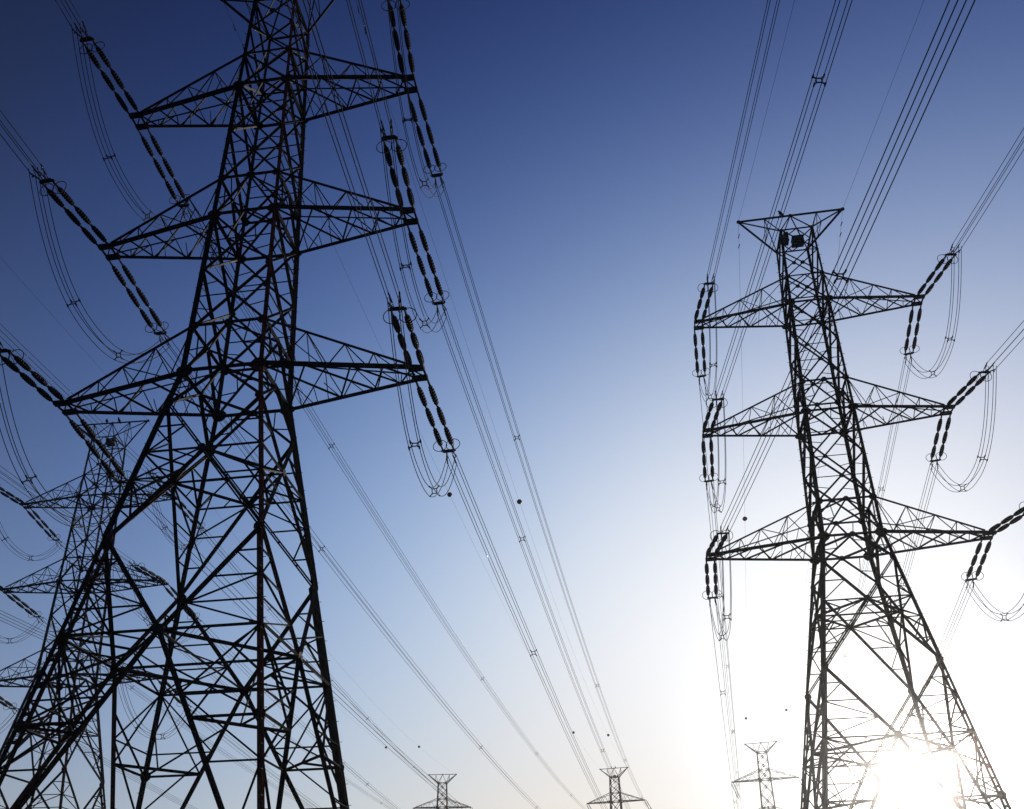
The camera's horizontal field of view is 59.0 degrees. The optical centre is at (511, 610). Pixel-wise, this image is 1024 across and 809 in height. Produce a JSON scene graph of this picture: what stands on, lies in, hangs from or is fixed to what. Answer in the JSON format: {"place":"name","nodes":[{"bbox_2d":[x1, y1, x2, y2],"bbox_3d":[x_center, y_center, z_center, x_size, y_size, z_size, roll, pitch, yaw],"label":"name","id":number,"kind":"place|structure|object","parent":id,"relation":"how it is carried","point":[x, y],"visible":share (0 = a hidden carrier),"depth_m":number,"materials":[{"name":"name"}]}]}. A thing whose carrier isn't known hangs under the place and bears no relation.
{"place":"outdoors","nodes":[
{"label":"outdoors","id":0,"kind":"place"},
{"bbox_2d":[0,0,1023,808],"label":"sky","id":1,"kind":"structure","parent":0,"point":[587,147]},
{"label":"ground","id":2,"kind":"structure","parent":0,"visible":0},
{"bbox_2d":[0,419,177,808],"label":"lattice pylon","id":3,"kind":"object","parent":2,"relation":"on","point":[109,443],"visible":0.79,"depth_m":87.05,"materials":[{"name":"metal"}]},
{"bbox_2d":[0,696,18,713],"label":"insulator string","id":4,"kind":"object","parent":3,"relation":"attached to","point":[6,703],"visible":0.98,"depth_m":89.50,"materials":[{"name":"brown ceramic"}]},
{"bbox_2d":[0,711,16,732],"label":"jumper loop","id":5,"kind":"object","parent":4,"relation":"hanging from","point":[8,720],"visible":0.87,"depth_m":89.67,"materials":[{"name":"metal"}]},
{"bbox_2d":[16,709,193,808],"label":"conductor bundle","id":6,"kind":"object","parent":4,"relation":"attached to","point":[128,773],"visible":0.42,"depth_m":111.92,"materials":[{"name":"metal"}]},
{"bbox_2d":[0,487,24,503],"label":"insulator string","id":7,"kind":"object","parent":3,"relation":"attached to","point":[11,495],"visible":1,"depth_m":90.12,"materials":[{"name":"brown ceramic"}]},
{"bbox_2d":[6,593,43,621],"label":"insulator string","id":8,"kind":"object","parent":3,"relation":"attached to","point":[23,603],"visible":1,"depth_m":91.90,"materials":[{"name":"brown ceramic"}]},
{"bbox_2d":[0,619,43,643],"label":"jumper loop","id":9,"kind":"object","parent":8,"relation":"hanging from","point":[19,635],"visible":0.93,"depth_m":90.94,"materials":[{"name":"metal"}]},
{"bbox_2d":[42,620,310,807],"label":"conductor bundle","id":10,"kind":"object","parent":8,"relation":"attached to","point":[178,720],"visible":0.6,"depth_m":122.09,"materials":[{"name":"metal"}]},
{"bbox_2d":[25,509,62,545],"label":"insulator string","id":11,"kind":"object","parent":3,"relation":"attached to","point":[44,524],"visible":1,"depth_m":95.43,"materials":[{"name":"brown ceramic"}]},
{"bbox_2d":[0,523,60,560],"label":"jumper loop","id":12,"kind":"object","parent":11,"relation":"hanging from","point":[31,556],"visible":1,"depth_m":92.12,"materials":[{"name":"metal"}]},
{"bbox_2d":[58,546,389,806],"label":"conductor bundle","id":13,"kind":"object","parent":11,"relation":"attached to","point":[209,673],"visible":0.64,"depth_m":130.80,"materials":[{"name":"metal"}]},
{"bbox_2d":[0,257,144,416],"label":"earth wire","id":14,"kind":"object","parent":3,"relation":"attached to","point":[61,325],"visible":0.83,"depth_m":79.78,"materials":[{"name":"metal"}]},
{"bbox_2d":[128,560,163,580],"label":"insulator string","id":15,"kind":"object","parent":3,"relation":"attached to","point":[149,573],"visible":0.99,"depth_m":84.34,"materials":[{"name":"brown ceramic"}]},
{"bbox_2d":[0,467,131,564],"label":"conductor bundle","id":16,"kind":"object","parent":15,"relation":"attached to","point":[58,512],"visible":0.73,"depth_m":69.47,"materials":[{"name":"metal"}]},
{"bbox_2d":[147,468,175,495],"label":"insulator string","id":17,"kind":"object","parent":3,"relation":"attached to","point":[159,485],"visible":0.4,"depth_m":87.16,"materials":[{"name":"brown ceramic"}]},
{"bbox_2d":[0,330,148,467],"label":"conductor bundle","id":18,"kind":"object","parent":17,"relation":"attached to","point":[67,394],"visible":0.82,"depth_m":71.12,"materials":[{"name":"metal"}]},
{"bbox_2d":[157,680,191,710],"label":"insulator string","id":19,"kind":"object","parent":3,"relation":"attached to","point":[175,697],"visible":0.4,"depth_m":86.68,"materials":[{"name":"brown ceramic"}]},
{"bbox_2d":[118,680,191,739],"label":"jumper loop","id":20,"kind":"object","parent":19,"relation":"hanging from","point":[139,720],"visible":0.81,"depth_m":80.44,"materials":[{"name":"metal"}]},
{"bbox_2d":[194,710,319,806],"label":"conductor bundle","id":21,"kind":"object","parent":19,"relation":"attached to","point":[256,761],"visible":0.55,"depth_m":102.49,"materials":[{"name":"metal"}]},
{"bbox_2d":[163,585,201,621],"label":"insulator string","id":22,"kind":"object","parent":3,"relation":"attached to","point":[171,593],"visible":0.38,"depth_m":89.33,"materials":[{"name":"brown ceramic"}]},
{"bbox_2d":[127,563,198,642],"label":"jumper loop","id":23,"kind":"object","parent":22,"relation":"hanging from","point":[143,608],"visible":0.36,"depth_m":82.98,"materials":[{"name":"metal"}]},
{"bbox_2d":[202,621,398,808],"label":"conductor bundle","id":24,"kind":"object","parent":22,"relation":"attached to","point":[306,729],"visible":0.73,"depth_m":124.65,"materials":[{"name":"metal"}]},
{"bbox_2d":[176,501,205,533],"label":"insulator string","id":25,"kind":"object","parent":3,"relation":"attached to","point":[188,511],"visible":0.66,"depth_m":93.95,"materials":[{"name":"brown ceramic"}]},
{"bbox_2d":[146,471,205,549],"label":"jumper loop","id":26,"kind":"object","parent":25,"relation":"hanging from","point":[164,520],"visible":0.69,"depth_m":87.58,"materials":[{"name":"metal"}]},
{"bbox_2d":[203,531,457,806],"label":"conductor bundle","id":27,"kind":"object","parent":25,"relation":"attached to","point":[314,663],"visible":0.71,"depth_m":127.57,"materials":[{"name":"metal"}]},
{"bbox_2d":[84,434,424,772],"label":"earth wire","id":28,"kind":"object","parent":3,"relation":"attached to","point":[237,607],"visible":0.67,"depth_m":129.71,"materials":[{"name":"metal"}]},
{"bbox_2d":[152,426,448,769],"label":"earth wire","id":29,"kind":"object","parent":3,"relation":"attached to","point":[277,590],"visible":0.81,"depth_m":120.86,"materials":[{"name":"metal"}]},
{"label":"insulator string","id":30,"kind":"object","parent":3,"relation":"attached to","visible":0},
{"bbox_2d":[0,610,110,668],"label":"conductor bundle","id":31,"kind":"object","parent":30,"relation":"attached to","point":[42,636],"visible":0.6,"depth_m":66.37,"materials":[{"name":"metal"}]},
{"bbox_2d":[0,0,427,808],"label":"lattice pylon","id":32,"kind":"object","parent":2,"relation":"on","point":[262,364],"visible":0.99,"depth_m":41.75,"materials":[{"name":"grey metal"}]},
{"bbox_2d":[0,342,65,402],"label":"insulator string","id":33,"kind":"object","parent":32,"relation":"attached to","point":[11,365],"visible":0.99,"depth_m":41.23,"materials":[{"name":"brown ceramic"}]},
{"bbox_2d":[30,163,108,250],"bbox_3d":[-21.695,-19.770,44.690,1.431,0.751,5.561,-5,-19,10],"label":"insulator string","id":34,"kind":"object","parent":32,"relation":"attached to","point":[71,215],"visible":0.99,"depth_m":44.34,"materials":[{"name":"brown ceramic"}]},
{"bbox_2d":[0,110,40,171],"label":"conductor bundle","id":35,"kind":"object","parent":34,"relation":"attached to","point":[18,144],"visible":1,"depth_m":40.86,"materials":[{"name":"metal"}]},
{"bbox_2d":[62,410,133,494],"bbox_3d":[-21.313,-8.204,46.930,1.431,0.751,6.620,-3,-29,5],"label":"insulator string","id":36,"kind":"object","parent":32,"relation":"attached to","point":[92,448],"visible":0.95,"depth_m":46.66,"materials":[{"name":"brown ceramic"}]},
{"bbox_2d":[0,349,133,527],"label":"jumper loop","id":37,"kind":"object","parent":36,"relation":"hanging from","point":[36,490],"visible":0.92,"depth_m":41.01,"materials":[{"name":"metal"}]},
{"bbox_2d":[127,487,464,808],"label":"conductor bundle","id":38,"kind":"object","parent":36,"relation":"attached to","point":[285,651],"visible":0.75,"depth_m":67.72,"materials":[{"name":"metal"}]},
{"bbox_2d":[72,21,138,119],"bbox_3d":[-21.500,-28.631,48.214,1.431,0.751,5.610,-4,-21,8],"label":"insulator string","id":39,"kind":"object","parent":32,"relation":"attached to","point":[96,63],"visible":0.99,"depth_m":47.91,"materials":[{"name":"brown ceramic"}]},
{"bbox_2d":[55,0,81,28],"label":"conductor bundle","id":40,"kind":"object","parent":39,"relation":"attached to","point":[68,13],"visible":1,"depth_m":45.03,"materials":[{"name":"metal"}]},
{"bbox_2d":[105,254,169,345],"bbox_3d":[-20.734,-17.276,50.497,1.431,0.751,6.552,-3,-28,6],"label":"insulator string","id":41,"kind":"object","parent":32,"relation":"attached to","point":[133,298],"visible":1,"depth_m":50.36,"materials":[{"name":"brown ceramic"}]},
{"bbox_2d":[28,167,168,363],"bbox_3d":[-21.247,-16.146,46.903,0.519,5.006,12.597,-4,-22,8],"label":"jumper loop","id":42,"kind":"object","parent":41,"relation":"hanging from","point":[75,303],"visible":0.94,"depth_m":43.89,"materials":[{"name":"metal"}]},
{"bbox_2d":[162,340,537,808],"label":"conductor bundle","id":43,"kind":"object","parent":41,"relation":"attached to","point":[320,547],"visible":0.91,"depth_m":79.92,"materials":[{"name":"metal"}]},
{"bbox_2d":[134,124,192,218],"bbox_3d":[-20.629,-26.148,53.981,1.431,0.751,6.373,-3,-26,6],"label":"insulator string","id":44,"kind":"object","parent":32,"relation":"attached to","point":[165,163],"visible":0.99,"depth_m":53.77,"materials":[{"name":"brown ceramic"}]},
{"bbox_2d":[71,23,193,228],"bbox_3d":[-21.055,-25.065,50.359,0.519,5.107,12.493,-4,-22,7],"label":"jumper loop","id":45,"kind":"object","parent":44,"relation":"hanging from","point":[110,156],"visible":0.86,"depth_m":47.31,"materials":[{"name":"metal"}]},
{"bbox_2d":[185,213,582,808],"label":"conductor bundle","id":46,"kind":"object","parent":44,"relation":"attached to","point":[370,506],"visible":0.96,"depth_m":85.48,"materials":[{"name":"metal"}]},
{"bbox_2d":[376,118,414,214],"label":"insulator string","id":47,"kind":"object","parent":32,"relation":"attached to","point":[399,153],"visible":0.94,"depth_m":42.28,"materials":[{"name":"brown ceramic"}]},
{"bbox_2d":[346,0,390,126],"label":"conductor bundle","id":48,"kind":"object","parent":47,"relation":"attached to","point":[365,60],"visible":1,"depth_m":37.18,"materials":[{"name":"metal"}]},
{"bbox_2d":[381,0,414,80],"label":"insulator string","id":49,"kind":"object","parent":32,"relation":"attached to","point":[406,40],"visible":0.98,"depth_m":46.49,"materials":[{"name":"brown ceramic"}]},
{"bbox_2d":[383,291,423,367],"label":"insulator string","id":50,"kind":"object","parent":32,"relation":"attached to","point":[410,327],"visible":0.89,"depth_m":38.47,"materials":[{"name":"brown ceramic"}]},
{"bbox_2d":[286,0,398,300],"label":"conductor bundle","id":51,"kind":"object","parent":50,"relation":"attached to","point":[338,141],"visible":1,"depth_m":28.82,"materials":[{"name":"metal"}]},
{"bbox_2d":[225,6,585,750],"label":"earth wire","id":52,"kind":"object","parent":32,"relation":"attached to","point":[377,340],"visible":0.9,"depth_m":76.34,"materials":[{"name":"metal"}]},
{"bbox_2d":[405,218,448,316],"bbox_3d":[-4.521,-18.329,48.518,1.431,0.751,6.494,-5,-28,9],"label":"insulator string","id":53,"kind":"object","parent":32,"relation":"attached to","point":[421,264],"visible":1,"depth_m":48.41,"materials":[{"name":"brown ceramic"}]},
{"bbox_2d":[380,126,445,332],"bbox_3d":[-4.749,-17.192,44.904,0.519,5.005,12.485,-4,-22,7],"label":"jumper loop","id":54,"kind":"object","parent":53,"relation":"hanging from","point":[407,265],"visible":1,"depth_m":41.72,"materials":[{"name":"metal"}]},
{"bbox_2d":[438,310,630,808],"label":"conductor bundle","id":55,"kind":"object","parent":53,"relation":"attached to","point":[518,522],"visible":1,"depth_m":67.96,"materials":[{"name":"metal"}]},
{"bbox_2d":[408,86,446,188],"bbox_3d":[-4.920,-27.124,52.082,1.431,0.751,6.377,-5,-27,9],"label":"insulator string","id":56,"kind":"object","parent":32,"relation":"attached to","point":[430,137],"visible":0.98,"depth_m":52.03,"materials":[{"name":"brown ceramic"}]},
{"bbox_2d":[387,0,443,197],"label":"jumper loop","id":57,"kind":"object","parent":56,"relation":"hanging from","point":[411,120],"visible":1,"depth_m":45.63,"materials":[{"name":"metal"}]},
{"bbox_2d":[436,184,649,807],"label":"conductor bundle","id":58,"kind":"object","parent":56,"relation":"attached to","point":[521,445],"visible":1,"depth_m":73.92,"materials":[{"name":"metal"}]},
{"bbox_2d":[414,375,459,463],"bbox_3d":[-3.705,-9.423,44.810,1.431,0.751,6.505,-5,-29,9],"label":"insulator string","id":59,"kind":"object","parent":32,"relation":"attached to","point":[429,415],"visible":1,"depth_m":44.66,"materials":[{"name":"brown ceramic"}]},
{"bbox_2d":[387,296,456,496],"bbox_3d":[-3.927,-8.174,41.166,0.519,5.078,12.462,-4,-22,7],"label":"jumper loop","id":60,"kind":"object","parent":59,"relation":"hanging from","point":[418,446],"visible":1,"depth_m":38.01,"materials":[{"name":"metal"}]},
{"bbox_2d":[448,456,607,808],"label":"conductor bundle","id":61,"kind":"object","parent":59,"relation":"attached to","point":[518,613],"visible":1,"depth_m":61.31,"materials":[{"name":"metal"}]},
{"bbox_2d":[356,2,622,760],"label":"earth wire","id":62,"kind":"object","parent":32,"relation":"attached to","point":[458,319],"visible":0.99,"depth_m":70.68,"materials":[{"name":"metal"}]},
{"bbox_2d":[413,774,470,808],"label":"lattice pylon","id":63,"kind":"object","parent":2,"relation":"on","point":[446,806],"visible":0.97,"depth_m":255.86,"materials":[{"name":"metal"}]},
{"bbox_2d":[587,767,644,808],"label":"lattice pylon","id":64,"kind":"object","parent":2,"relation":"on","point":[611,802],"visible":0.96,"depth_m":251.62,"materials":[{"name":"grey metal"}]},
{"bbox_2d":[732,741,798,808],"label":"lattice pylon","id":65,"kind":"object","parent":2,"relation":"on","point":[770,778],"visible":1,"depth_m":225.73,"materials":[{"name":"metal"}]},
{"bbox_2d":[694,207,1012,808],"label":"lattice pylon","id":66,"kind":"object","parent":2,"relation":"on","point":[820,620],"visible":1,"depth_m":59.07,"materials":[{"name":"metal"}]},
{"bbox_2d":[692,327,708,384],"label":"insulator string","id":67,"kind":"object","parent":66,"relation":"attached to","point":[696,353],"visible":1,"depth_m":70.44,"materials":[{"name":"brown ceramic"}]},
{"bbox_2d":[699,276,716,401],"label":"jumper loop","id":68,"kind":"object","parent":67,"relation":"hanging from","point":[710,366],"visible":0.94,"depth_m":63.64,"materials":[{"name":"metal"}]},
{"bbox_2d":[699,385,739,797],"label":"conductor bundle","id":69,"kind":"object","parent":67,"relation":"attached to","point":[721,575],"visible":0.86,"depth_m":104.06,"materials":[{"name":"metal"}]},
{"bbox_2d":[694,273,717,320],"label":"insulator string","id":70,"kind":"object","parent":66,"relation":"attached to","point":[712,283],"visible":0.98,"depth_m":64.35,"materials":[{"name":"brown ceramic"}]},
{"bbox_2d":[707,0,779,277],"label":"conductor bundle","id":71,"kind":"object","parent":70,"relation":"attached to","point":[741,130],"visible":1,"depth_m":50.31,"materials":[{"name":"metal"}]},
{"bbox_2d":[699,434,717,489],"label":"insulator string","id":72,"kind":"object","parent":66,"relation":"attached to","point":[703,448],"visible":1,"depth_m":66.91,"materials":[{"name":"brown ceramic"}]},
{"bbox_2d":[706,393,725,512],"bbox_3d":[14.367,-9.721,63.345,0.519,4.922,12.624,-4,-22,7],"label":"jumper loop","id":73,"kind":"object","parent":72,"relation":"hanging from","point":[718,461],"visible":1,"depth_m":60.46,"materials":[{"name":"metal"}]},
{"bbox_2d":[707,489,740,805],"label":"conductor bundle","id":74,"kind":"object","parent":72,"relation":"attached to","point":[726,643],"visible":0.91,"depth_m":97.51,"materials":[{"name":"metal"}]},
{"bbox_2d":[702,558,721,605],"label":"insulator string","id":75,"kind":"object","parent":66,"relation":"attached to","point":[707,582],"visible":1,"depth_m":63.43,"materials":[{"name":"brown ceramic"}]},
{"bbox_2d":[709,529,731,640],"bbox_3d":[13.850,-0.708,59.787,0.519,4.974,12.568,-4,-22,7],"label":"jumper loop","id":76,"kind":"object","parent":75,"relation":"hanging from","point":[723,619],"visible":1,"depth_m":56.73,"materials":[{"name":"metal"}]},
{"bbox_2d":[709,602,737,808],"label":"conductor bundle","id":77,"kind":"object","parent":75,"relation":"attached to","point":[721,702],"visible":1,"depth_m":82.80,"materials":[{"name":"metal"}]},
{"bbox_2d":[702,390,727,431],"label":"insulator string","id":78,"kind":"object","parent":66,"relation":"attached to","point":[710,408],"visible":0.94,"depth_m":60.47,"materials":[{"name":"brown ceramic"}]},
{"bbox_2d":[716,0,852,394],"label":"conductor bundle","id":79,"kind":"object","parent":78,"relation":"attached to","point":[816,78],"visible":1,"depth_m":40.82,"materials":[{"name":"metal"}]},
{"bbox_2d":[706,525,732,554],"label":"insulator string","id":80,"kind":"object","parent":66,"relation":"attached to","point":[724,538],"visible":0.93,"depth_m":56.59,"materials":[{"name":"brown ceramic"}]},
{"bbox_2d":[721,0,975,531],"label":"conductor bundle","id":81,"kind":"object","parent":80,"relation":"attached to","point":[837,274],"visible":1,"depth_m":31.10,"materials":[{"name":"metal"}]},
{"bbox_2d":[738,224,746,732],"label":"earth wire","id":82,"kind":"object","parent":66,"relation":"attached to","point":[742,401],"visible":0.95,"depth_m":88.33,"materials":[{"name":"metal"}]},
{"bbox_2d":[738,0,794,221],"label":"earth wire","id":83,"kind":"object","parent":66,"relation":"attached to","point":[767,107],"visible":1,"depth_m":60.11,"materials":[{"name":"metal"}]},
{"bbox_2d":[777,220,842,739],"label":"earth wire","id":84,"kind":"object","parent":66,"relation":"attached to","point":[822,430],"visible":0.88,"depth_m":85.47,"materials":[{"name":"metal"}]},
{"bbox_2d":[843,1,923,206],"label":"earth wire","id":85,"kind":"object","parent":66,"relation":"attached to","point":[885,99],"visible":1,"depth_m":59.81,"materials":[{"name":"metal"}]},
{"bbox_2d":[900,302,921,362],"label":"insulator string","id":86,"kind":"object","parent":66,"relation":"attached to","point":[914,345],"visible":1,"depth_m":68.36,"materials":[{"name":"brown ceramic"}]},
{"bbox_2d":[811,360,911,783],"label":"conductor bundle","id":87,"kind":"object","parent":86,"relation":"attached to","point":[873,520],"visible":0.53,"depth_m":87.07,"materials":[{"name":"metal"}]},
{"bbox_2d":[905,246,961,378],"bbox_3d":[30.349,-19.817,64.746,0.519,5.067,12.592,-4,-22,7],"label":"jumper loop","id":88,"kind":"object","parent":86,"relation":"hanging from","point":[948,338],"visible":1,"depth_m":61.59,"materials":[{"name":"metal"}]},
{"bbox_2d":[916,243,960,296],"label":"insulator string","id":89,"kind":"object","parent":66,"relation":"attached to","point":[938,276],"visible":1,"depth_m":62.11,"materials":[{"name":"brown ceramic"}]},
{"bbox_2d":[953,128,1023,249],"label":"conductor bundle","id":90,"kind":"object","parent":89,"relation":"attached to","point":[990,190],"visible":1,"depth_m":55.36,"materials":[{"name":"metal"}]},
{"bbox_2d":[926,411,951,469],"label":"insulator string","id":91,"kind":"object","parent":66,"relation":"attached to","point":[944,439],"visible":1,"depth_m":64.78,"materials":[{"name":"brown ceramic"}]},
{"bbox_2d":[830,464,937,804],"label":"conductor bundle","id":92,"kind":"object","parent":91,"relation":"attached to","point":[897,613],"visible":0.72,"depth_m":83.81,"materials":[{"name":"metal"}]},
{"bbox_2d":[930,365,996,491],"bbox_3d":[30.750,-10.941,61.194,0.519,4.921,12.615,-4,-22,7],"label":"jumper loop","id":93,"kind":"object","parent":91,"relation":"hanging from","point":[981,438],"visible":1,"depth_m":58.11,"materials":[{"name":"metal"}]},
{"bbox_2d":[945,362,995,406],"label":"insulator string","id":94,"kind":"object","parent":66,"relation":"attached to","point":[964,388],"visible":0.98,"depth_m":58.85,"materials":[{"name":"brown ceramic"}]},
{"bbox_2d":[988,321,1023,367],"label":"conductor bundle","id":95,"kind":"object","parent":94,"relation":"attached to","point":[1007,347],"visible":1,"depth_m":54.41,"materials":[{"name":"metal"}]},
{"bbox_2d":[961,536,991,587],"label":"insulator string","id":96,"kind":"object","parent":66,"relation":"attached to","point":[975,557],"visible":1,"depth_m":61.09,"materials":[{"name":"brown ceramic"}]},
{"bbox_2d":[867,582,972,808],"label":"conductor bundle","id":97,"kind":"object","parent":96,"relation":"attached to","point":[935,663],"visible":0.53,"depth_m":73.22,"materials":[{"name":"metal"}]},
{"bbox_2d":[965,583,1023,621],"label":"jumper loop","id":98,"kind":"object","parent":96,"relation":"hanging from","point":[1007,613],"visible":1,"depth_m":59.70,"materials":[{"name":"metal"}]},
{"bbox_2d":[987,502,1023,532],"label":"insulator string","id":99,"kind":"object","parent":66,"relation":"attached to","point":[1019,511],"visible":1,"depth_m":55.72,"materials":[{"name":"brown ceramic"}]}
]}

